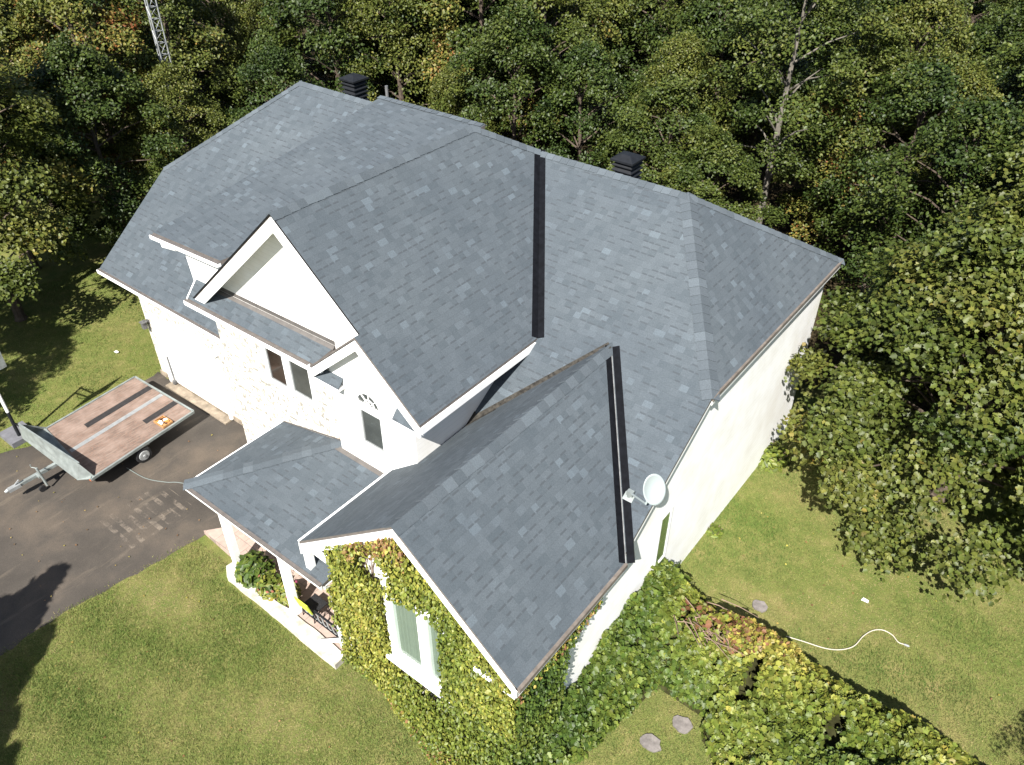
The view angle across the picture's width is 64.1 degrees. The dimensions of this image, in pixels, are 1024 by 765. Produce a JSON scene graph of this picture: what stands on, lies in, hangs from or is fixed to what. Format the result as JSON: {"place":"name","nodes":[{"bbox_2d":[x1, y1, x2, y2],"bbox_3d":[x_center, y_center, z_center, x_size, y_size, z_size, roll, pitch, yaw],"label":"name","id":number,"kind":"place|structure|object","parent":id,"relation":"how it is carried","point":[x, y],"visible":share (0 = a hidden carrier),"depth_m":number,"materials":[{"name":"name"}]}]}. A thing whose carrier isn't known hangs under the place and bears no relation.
{"place":"outdoors","nodes":[
{"label":"outdoors","id":0,"kind":"place"},
{"bbox_2d":[0,372,246,654],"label":"driveway","id":1,"kind":"structure","parent":0,"point":[68,574],"depth_m":19.81,"materials":[{"name":"grey asphalt"}]},
{"bbox_2d":[4,376,194,492],"bbox_3d":[-11.028,1.470,21.405,2.990,1.010,4.654,25,44,29],"label":"trailer","id":2,"kind":"object","parent":1,"relation":"on","point":[95,438],"visible":1,"depth_m":21.54,"materials":[{"name":"brown wood"}]},
{"bbox_2d":[153,415,172,428],"bbox_3d":[-9.309,1.049,21.810,0.420,0.078,0.300,23,43,27],"label":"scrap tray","id":3,"kind":"object","parent":2,"relation":"on","point":[162,421],"visible":1,"depth_m":21.78,"materials":[{"name":"orange cardboard"}]},
{"bbox_2d":[126,467,182,483],"bbox_3d":[-8.435,2.584,20.750,3.385,0.022,0.203,11,39,14],"label":"cord","id":4,"kind":"object","parent":1,"relation":"on","point":[153,480],"visible":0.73,"depth_m":20.86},
{"bbox_2d":[204,525,348,650],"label":"path","id":5,"kind":"structure","parent":0,"point":[245,542],"depth_m":18.19,"materials":[{"name":"beige concrete"}]},
{"bbox_2d":[294,594,329,623],"bbox_3d":[-4.217,4.683,17.271,0.400,0.681,0.530,25,44,29],"label":"porch chair","id":6,"kind":"object","parent":5,"relation":"on","point":[317,603],"visible":1,"depth_m":17.31,"materials":[{"name":"black metal"}]},
{"bbox_2d":[0,0,1023,764],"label":"lawn","id":7,"kind":"structure","parent":0,"point":[54,270],"depth_m":17.53,"materials":[{"name":"green plant"}]},
{"bbox_2d":[0,352,26,447],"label":"basketball hoop","id":8,"kind":"object","parent":7,"relation":"on","point":[11,436],"visible":0.76,"depth_m":21.91,"materials":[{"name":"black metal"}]},
{"bbox_2d":[3,0,53,132],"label":"tree","id":9,"kind":"object","parent":7,"relation":"on","point":[16,2],"visible":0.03,"depth_m":35.00,"materials":[{"name":"green plant"}]},
{"bbox_2d":[5,1,73,104],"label":"tree","id":10,"kind":"object","parent":7,"relation":"on","point":[55,31],"depth_m":38.38,"materials":[{"name":"green plant"}]},
{"bbox_2d":[0,0,91,206],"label":"tree","id":11,"kind":"object","parent":7,"relation":"on","point":[26,34],"visible":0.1,"depth_m":29.42,"materials":[{"name":"green plant"}]},
{"bbox_2d":[0,59,95,270],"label":"tree","id":12,"kind":"object","parent":7,"relation":"on","point":[30,254],"visible":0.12,"depth_m":26.90,"materials":[{"name":"green plant"}]},
{"bbox_2d":[0,41,97,321],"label":"tree","id":13,"kind":"object","parent":7,"relation":"on","point":[23,236],"visible":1,"depth_m":23.86,"materials":[{"name":"green plant"}]},
{"bbox_2d":[10,0,147,105],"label":"tree","id":14,"kind":"object","parent":7,"relation":"on","point":[41,11],"depth_m":36.74,"materials":[{"name":"green plant"}]},
{"bbox_2d":[0,0,185,217],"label":"tree","id":15,"kind":"object","parent":7,"relation":"on","point":[108,17],"visible":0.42,"depth_m":28.23,"materials":[{"name":"green plant"}]},
{"bbox_2d":[9,25,193,252],"bbox_3d":[-13.734,-7.843,27.722,5.908,8.180,5.641,-12,39,-15],"label":"tree","id":16,"kind":"object","parent":7,"relation":"on","point":[90,62],"visible":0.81,"depth_m":26.25,"materials":[{"name":"green plant"}]},
{"bbox_2d":[66,0,204,150],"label":"tree","id":17,"kind":"object","parent":7,"relation":"on","point":[130,11],"visible":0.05,"depth_m":34.47,"materials":[{"name":"green plant"}]},
{"bbox_2d":[76,0,216,107],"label":"tree","id":18,"kind":"object","parent":7,"relation":"on","point":[204,1],"visible":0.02,"depth_m":38.18,"materials":[{"name":"green plant"}]},
{"bbox_2d":[144,0,190,154],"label":"lattice tower","id":19,"kind":"structure","parent":7,"relation":"on","point":[157,45],"depth_m":29.06,"materials":[{"name":"metal"}]},
{"bbox_2d":[113,59,229,193],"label":"tree","id":20,"kind":"object","parent":7,"relation":"on","point":[156,83],"visible":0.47,"depth_m":27.90,"materials":[{"name":"green plant"}]},
{"bbox_2d":[90,0,253,153],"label":"tree","id":21,"kind":"object","parent":7,"relation":"on","point":[190,27],"visible":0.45,"depth_m":31.46,"materials":[{"name":"green plant"}]},
{"bbox_2d":[153,1,233,57],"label":"tree","id":22,"kind":"object","parent":7,"relation":"on","point":[203,22],"visible":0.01,"depth_m":47.53,"materials":[{"name":"green plant"}]},
{"bbox_2d":[138,0,283,134],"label":"tree","id":23,"kind":"object","parent":7,"relation":"on","point":[221,8],"visible":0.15,"depth_m":35.32,"materials":[{"name":"green plant"}]},
{"bbox_2d":[198,0,308,93],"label":"tree","id":24,"kind":"object","parent":7,"relation":"on","point":[301,22],"visible":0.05,"depth_m":40.59,"materials":[{"name":"green plant"}]},
{"bbox_2d":[234,549,274,588],"bbox_3d":[-5.721,4.102,18.145,0.931,0.734,0.930,25,44,29],"label":"leafy plant","id":25,"kind":"object","parent":7,"relation":"on","point":[251,566],"visible":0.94,"depth_m":17.95,"materials":[{"name":"green plant"}]},
{"bbox_2d":[210,0,327,114],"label":"tree","id":26,"kind":"object","parent":7,"relation":"on","point":[248,18],"visible":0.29,"depth_m":34.64,"materials":[{"name":"green plant"}]},
{"bbox_2d":[210,39,329,133],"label":"tree","id":27,"kind":"object","parent":7,"relation":"on","point":[274,57],"visible":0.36,"depth_m":28.39,"materials":[{"name":"green plant"}]},
{"bbox_2d":[226,562,344,668],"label":"kerb","id":28,"kind":"structure","parent":7,"relation":"on","point":[305,633],"depth_m":17.21,"materials":[{"name":"concrete"}]},
{"bbox_2d":[243,0,343,57],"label":"tree","id":29,"kind":"object","parent":7,"relation":"on","point":[309,18],"visible":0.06,"depth_m":46.80,"materials":[{"name":"green plant"}]},
{"bbox_2d":[242,0,431,103],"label":"tree","id":30,"kind":"object","parent":7,"relation":"on","point":[331,34],"visible":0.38,"depth_m":31.85,"materials":[{"name":"green plant"}]},
{"bbox_2d":[313,0,385,68],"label":"tree","id":31,"kind":"object","parent":7,"relation":"on","point":[341,21],"visible":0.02,"depth_m":44.77,"materials":[{"name":"green plant"}]},
{"bbox_2d":[315,0,431,106],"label":"tree","id":32,"kind":"object","parent":7,"relation":"on","point":[321,16],"visible":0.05,"depth_m":36.21,"materials":[{"name":"green plant"}]},
{"bbox_2d":[321,0,478,114],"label":"tree","id":33,"kind":"object","parent":7,"relation":"on","point":[367,27],"visible":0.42,"depth_m":31.77,"materials":[{"name":"green plant"}]},
{"bbox_2d":[336,0,472,99],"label":"tree","id":34,"kind":"object","parent":7,"relation":"on","point":[410,67],"visible":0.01,"depth_m":39.93,"materials":[{"name":"green plant"}]},
{"bbox_2d":[359,670,461,764],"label":"ground cover","id":35,"kind":"object","parent":7,"relation":"on","point":[433,754],"visible":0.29,"depth_m":15.08,"materials":[{"name":"green plant"}]},
{"bbox_2d":[351,0,505,115],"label":"tree","id":36,"kind":"object","parent":7,"relation":"on","point":[392,80],"visible":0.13,"depth_m":33.74,"materials":[{"name":"green plant"}]},
{"bbox_2d":[416,61,500,134],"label":"tree","id":37,"kind":"object","parent":7,"relation":"on","point":[440,86],"visible":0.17,"depth_m":29.84,"materials":[{"name":"green plant"}]},
{"bbox_2d":[97,73,844,761],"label":"house","id":38,"kind":"structure","parent":7,"relation":"on","point":[481,375],"depth_m":16.54,"materials":[{"name":"grey"}]},
{"bbox_2d":[150,317,233,419],"bbox_3d":[-8.932,-0.383,22.780,2.940,2.200,0.140,25,44,29],"label":"garage door","id":39,"kind":"structure","parent":38,"relation":"in","point":[188,363],"depth_m":22.73,"materials":[{"name":"white metal"}]},
{"bbox_2d":[302,601,338,637],"bbox_3d":[-3.898,5.013,17.043,1.372,0.320,0.040,25,44,29],"label":"porch railing","id":40,"kind":"object","parent":38,"relation":"attached to","point":[322,619],"visible":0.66,"depth_m":17.07,"materials":[{"name":"black metal"}]},
{"bbox_2d":[323,536,602,764],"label":"wall vine","id":41,"kind":"object","parent":38,"relation":"attached to","point":[356,594],"depth_m":14.06,"materials":[{"name":"green plant"}]},
{"bbox_2d":[622,474,665,504],"bbox_3d":[2.260,1.911,14.352,0.378,1.050,0.913,-24,43,-28],"label":"satellite dish","id":42,"kind":"object","parent":38,"relation":"attached to","point":[654,489],"visible":1,"depth_m":14.04,"materials":[{"name":"metal"}]},
{"bbox_2d":[413,1,540,97],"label":"tree","id":43,"kind":"object","parent":7,"relation":"on","point":[475,13],"depth_m":36.12,"materials":[{"name":"green plant"}]},
{"bbox_2d":[409,0,559,138],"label":"tree","id":44,"kind":"object","parent":7,"relation":"on","point":[443,37],"visible":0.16,"depth_m":31.64,"materials":[{"name":"green plant"}]},
{"bbox_2d":[0,385,1023,763],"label":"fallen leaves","id":45,"kind":"object","parent":7,"relation":"on","point":[292,677],"visible":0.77,"depth_m":17.84,"materials":[{"name":"brown plant"}]},
{"bbox_2d":[429,0,597,155],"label":"tree","id":46,"kind":"object","parent":7,"relation":"on","point":[506,27],"visible":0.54,"depth_m":27.19,"materials":[{"name":"green plant"}]},
{"bbox_2d":[477,0,610,93],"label":"tree","id":47,"kind":"object","parent":7,"relation":"on","point":[556,39],"visible":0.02,"depth_m":39.45,"materials":[{"name":"green plant"}]},
{"bbox_2d":[471,0,624,161],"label":"tree","id":48,"kind":"object","parent":7,"relation":"on","point":[600,20],"visible":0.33,"depth_m":29.85,"materials":[{"name":"green plant"}]},
{"bbox_2d":[506,0,653,143],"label":"tree","id":49,"kind":"object","parent":7,"relation":"on","point":[620,7],"visible":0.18,"depth_m":34.54,"materials":[{"name":"green plant"}]},
{"bbox_2d":[522,35,653,168],"bbox_3d":[2.297,-8.160,28.668,4.703,7.539,5.285,-2,37,-3],"label":"tree","id":50,"kind":"object","parent":7,"relation":"on","point":[585,55],"visible":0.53,"depth_m":26.82,"materials":[{"name":"green plant"}]},
{"bbox_2d":[594,0,682,67],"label":"tree","id":51,"kind":"object","parent":7,"relation":"on","point":[639,60],"visible":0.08,"depth_m":43.71,"materials":[{"name":"green plant"}]},
{"bbox_2d":[640,734,660,752],"bbox_3d":[2.606,6.758,15.296,0.431,0.080,0.309,25,44,29],"label":"stepping stone","id":52,"kind":"object","parent":7,"relation":"on","point":[648,742],"visible":1,"depth_m":15.27,"materials":[{"name":"grey stone"}]},
{"bbox_2d":[596,0,708,107],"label":"tree","id":53,"kind":"object","parent":7,"relation":"on","point":[632,42],"visible":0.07,"depth_m":38.04,"materials":[{"name":"green plant"}]},
{"bbox_2d":[590,71,723,199],"bbox_3d":[4.803,-6.596,26.974,4.486,7.103,5.176,0,37,0],"label":"tree","id":54,"kind":"object","parent":7,"relation":"on","point":[673,91],"visible":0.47,"depth_m":25.19,"materials":[{"name":"green plant"}]},
{"bbox_2d":[602,31,741,197],"bbox_3d":[5.937,-8.855,29.711,5.370,7.380,5.156,-28,46,-32],"label":"tree","id":55,"kind":"object","parent":7,"relation":"on","point":[688,46],"visible":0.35,"depth_m":27.90,"materials":[{"name":"green plant"}]},
{"bbox_2d":[590,0,756,151],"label":"tree","id":56,"kind":"object","parent":7,"relation":"on","point":[619,51],"visible":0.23,"depth_m":34.42,"materials":[{"name":"green plant"}]},
{"bbox_2d":[672,715,692,733],"bbox_3d":[3.242,6.530,15.595,0.397,0.080,0.351,25,44,29],"label":"stepping stone","id":57,"kind":"object","parent":7,"relation":"on","point":[682,725],"visible":1,"depth_m":15.56,"materials":[{"name":"grey stone"}]},
{"bbox_2d":[706,522,723,538],"bbox_3d":[4.811,3.519,19.436,0.467,0.287,0.448,25,44,29],"label":"weed clump","id":58,"kind":"object","parent":7,"relation":"on","point":[714,530],"visible":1,"depth_m":19.36,"materials":[{"name":"green plant"}]},
{"bbox_2d":[638,0,800,146],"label":"tree","id":59,"kind":"object","parent":7,"relation":"on","point":[728,48],"visible":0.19,"depth_m":32.29,"materials":[{"name":"green plant"}]},
{"bbox_2d":[656,124,789,227],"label":"tree","id":60,"kind":"object","parent":7,"relation":"on","point":[718,147],"visible":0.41,"depth_m":23.60,"materials":[{"name":"green plant"}]},
{"bbox_2d":[627,0,823,192],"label":"tree","id":61,"kind":"object","parent":7,"relation":"on","point":[705,31],"visible":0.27,"depth_m":29.38,"materials":[{"name":"green plant"}]},
{"bbox_2d":[676,1,790,98],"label":"tree","id":62,"kind":"object","parent":7,"relation":"on","point":[762,50],"depth_m":39.21,"materials":[{"name":"green plant"}]},
{"bbox_2d":[526,557,979,764],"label":"vine hedge","id":63,"kind":"object","parent":7,"relation":"on","point":[672,633],"visible":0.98,"depth_m":15.14,"materials":[{"name":"green plant"}]},
{"bbox_2d":[752,600,767,612],"bbox_3d":[5.387,4.869,17.776,0.335,0.080,0.300,25,44,29],"label":"stepping stone","id":64,"kind":"object","parent":7,"relation":"on","point":[760,606],"visible":1,"depth_m":17.73,"materials":[{"name":"grey stone"}]},
{"bbox_2d":[758,441,790,473],"bbox_3d":[6.818,1.885,21.323,0.933,0.652,0.957,25,44,29],"label":"corner shrub","id":65,"kind":"object","parent":7,"relation":"on","point":[775,458],"visible":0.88,"depth_m":21.15,"materials":[{"name":"green plant"}]},
{"bbox_2d":[717,0,852,82],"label":"tree","id":66,"kind":"object","parent":7,"relation":"on","point":[779,59],"depth_m":41.95,"materials":[{"name":"green plant"}]},
{"bbox_2d":[693,0,893,156],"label":"tree","id":67,"kind":"object","parent":7,"relation":"on","point":[811,56],"visible":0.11,"depth_m":33.22,"materials":[{"name":"green plant"}]},
{"bbox_2d":[692,0,898,224],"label":"tree","id":68,"kind":"object","parent":7,"relation":"on","point":[752,77],"visible":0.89,"depth_m":25.65,"materials":[{"name":"green plant"}]},
{"bbox_2d":[786,629,908,649],"bbox_3d":[6.984,5.374,17.047,2.488,0.048,0.462,-2,37,-2],"label":"garden hose","id":69,"kind":"object","parent":7,"relation":"on","point":[906,645],"visible":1,"depth_m":17.00,"materials":[{"name":"rubber"}]},
{"bbox_2d":[792,0,913,102],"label":"tree","id":70,"kind":"object","parent":7,"relation":"on","point":[857,26],"visible":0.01,"depth_m":37.28,"materials":[{"name":"green plant"}]},
{"bbox_2d":[770,11,941,251],"bbox_3d":[11.907,-8.205,27.948,5.658,8.482,5.154,-29,46,-33],"label":"tree","id":71,"kind":"object","parent":7,"relation":"on","point":[892,55],"visible":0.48,"depth_m":26.64,"materials":[{"name":"green plant"}]},
{"bbox_2d":[783,0,938,153],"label":"tree","id":72,"kind":"object","parent":7,"relation":"on","point":[844,22],"visible":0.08,"depth_m":32.72,"materials":[{"name":"green plant"}]},
{"bbox_2d":[802,49,991,290],"bbox_3d":[12.441,-6.323,25.981,5.255,7.872,5.906,-5,38,-7],"label":"tree","id":73,"kind":"object","parent":7,"relation":"on","point":[926,84],"visible":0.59,"depth_m":24.86,"materials":[{"name":"green plant"}]},
{"bbox_2d":[773,174,1023,606],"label":"tree","id":74,"kind":"object","parent":7,"relation":"on","point":[931,291],"visible":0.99,"depth_m":16.95,"materials":[{"name":"green plant"}]},
{"bbox_2d":[835,228,966,409],"bbox_3d":[10.841,-1.839,22.259,3.937,5.248,3.503,-14,39,-17],"label":"tree","id":75,"kind":"object","parent":7,"relation":"on","point":[879,357],"visible":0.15,"depth_m":21.76,"materials":[{"name":"green plant"}]},
{"bbox_2d":[817,0,1001,236],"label":"tree","id":76,"kind":"object","parent":7,"relation":"on","point":[919,14],"visible":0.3,"depth_m":26.93,"materials":[{"name":"green plant"}]},
{"bbox_2d":[841,91,1023,339],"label":"tree","id":77,"kind":"object","parent":7,"relation":"on","point":[995,114],"visible":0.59,"depth_m":21.91,"materials":[{"name":"green plant"}]},
{"bbox_2d":[854,59,1015,249],"bbox_3d":[14.239,-6.934,27.254,5.348,7.301,5.135,-6,38,-8],"label":"tree","id":78,"kind":"object","parent":7,"relation":"on","point":[978,83],"visible":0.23,"depth_m":25.55,"materials":[{"name":"green plant"}]},
{"bbox_2d":[905,0,1023,106],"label":"tree","id":79,"kind":"object","parent":7,"relation":"on","point":[993,15],"visible":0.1,"depth_m":35.34,"materials":[{"name":"green plant"}]},
{"bbox_2d":[933,0,1008,63],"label":"tree","id":80,"kind":"object","parent":7,"relation":"on","point":[948,30],"visible":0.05,"depth_m":44.16,"materials":[{"name":"green plant"}]},
{"bbox_2d":[939,38,1023,195],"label":"tree","id":81,"kind":"object","parent":7,"relation":"on","point":[1014,54],"visible":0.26,"depth_m":25.44,"materials":[{"name":"green plant"}]},
{"bbox_2d":[941,41,1023,193],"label":"tree","id":82,"kind":"object","parent":7,"relation":"on","point":[1007,86],"visible":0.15,"depth_m":29.01,"materials":[{"name":"green plant"}]},
{"bbox_2d":[944,0,1023,168],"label":"tree","id":83,"kind":"object","parent":7,"relation":"on","point":[1013,15],"visible":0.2,"depth_m":30.82,"materials":[{"name":"green plant"}]},
{"bbox_2d":[960,0,1008,51],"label":"tree","id":84,"kind":"object","parent":7,"relation":"on","point":[975,20],"visible":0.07,"depth_m":49.68,"materials":[{"name":"green plant"}]},
{"bbox_2d":[955,112,1023,378],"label":"tree","id":85,"kind":"object","parent":7,"relation":"on","point":[1010,158],"visible":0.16,"depth_m":20.29,"materials":[{"name":"green plant"}]},
{"bbox_2d":[982,446,1023,556],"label":"tree","id":86,"kind":"object","parent":7,"relation":"on","point":[1016,462],"visible":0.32,"depth_m":18.85,"materials":[{"name":"green plant"}]},
{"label":"planting bed ground","id":87,"kind":"structure","parent":7,"relation":"on","visible":0},
{"bbox_2d":[255,568,282,600],"bbox_3d":[-5.252,4.368,17.870,0.746,0.565,0.721,25,44,29],"label":"flowering plant","id":88,"kind":"object","parent":87,"relation":"on","point":[268,588],"visible":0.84,"depth_m":17.72,"materials":[{"name":"green plant"}]},
{"bbox_2d":[276,580,301,606],"bbox_3d":[-4.847,4.500,17.690,0.576,0.557,0.547,25,44,29],"label":"flowering plant","id":89,"kind":"object","parent":87,"relation":"on","point":[282,596],"visible":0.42,"depth_m":17.57,"materials":[{"name":"green plant"}]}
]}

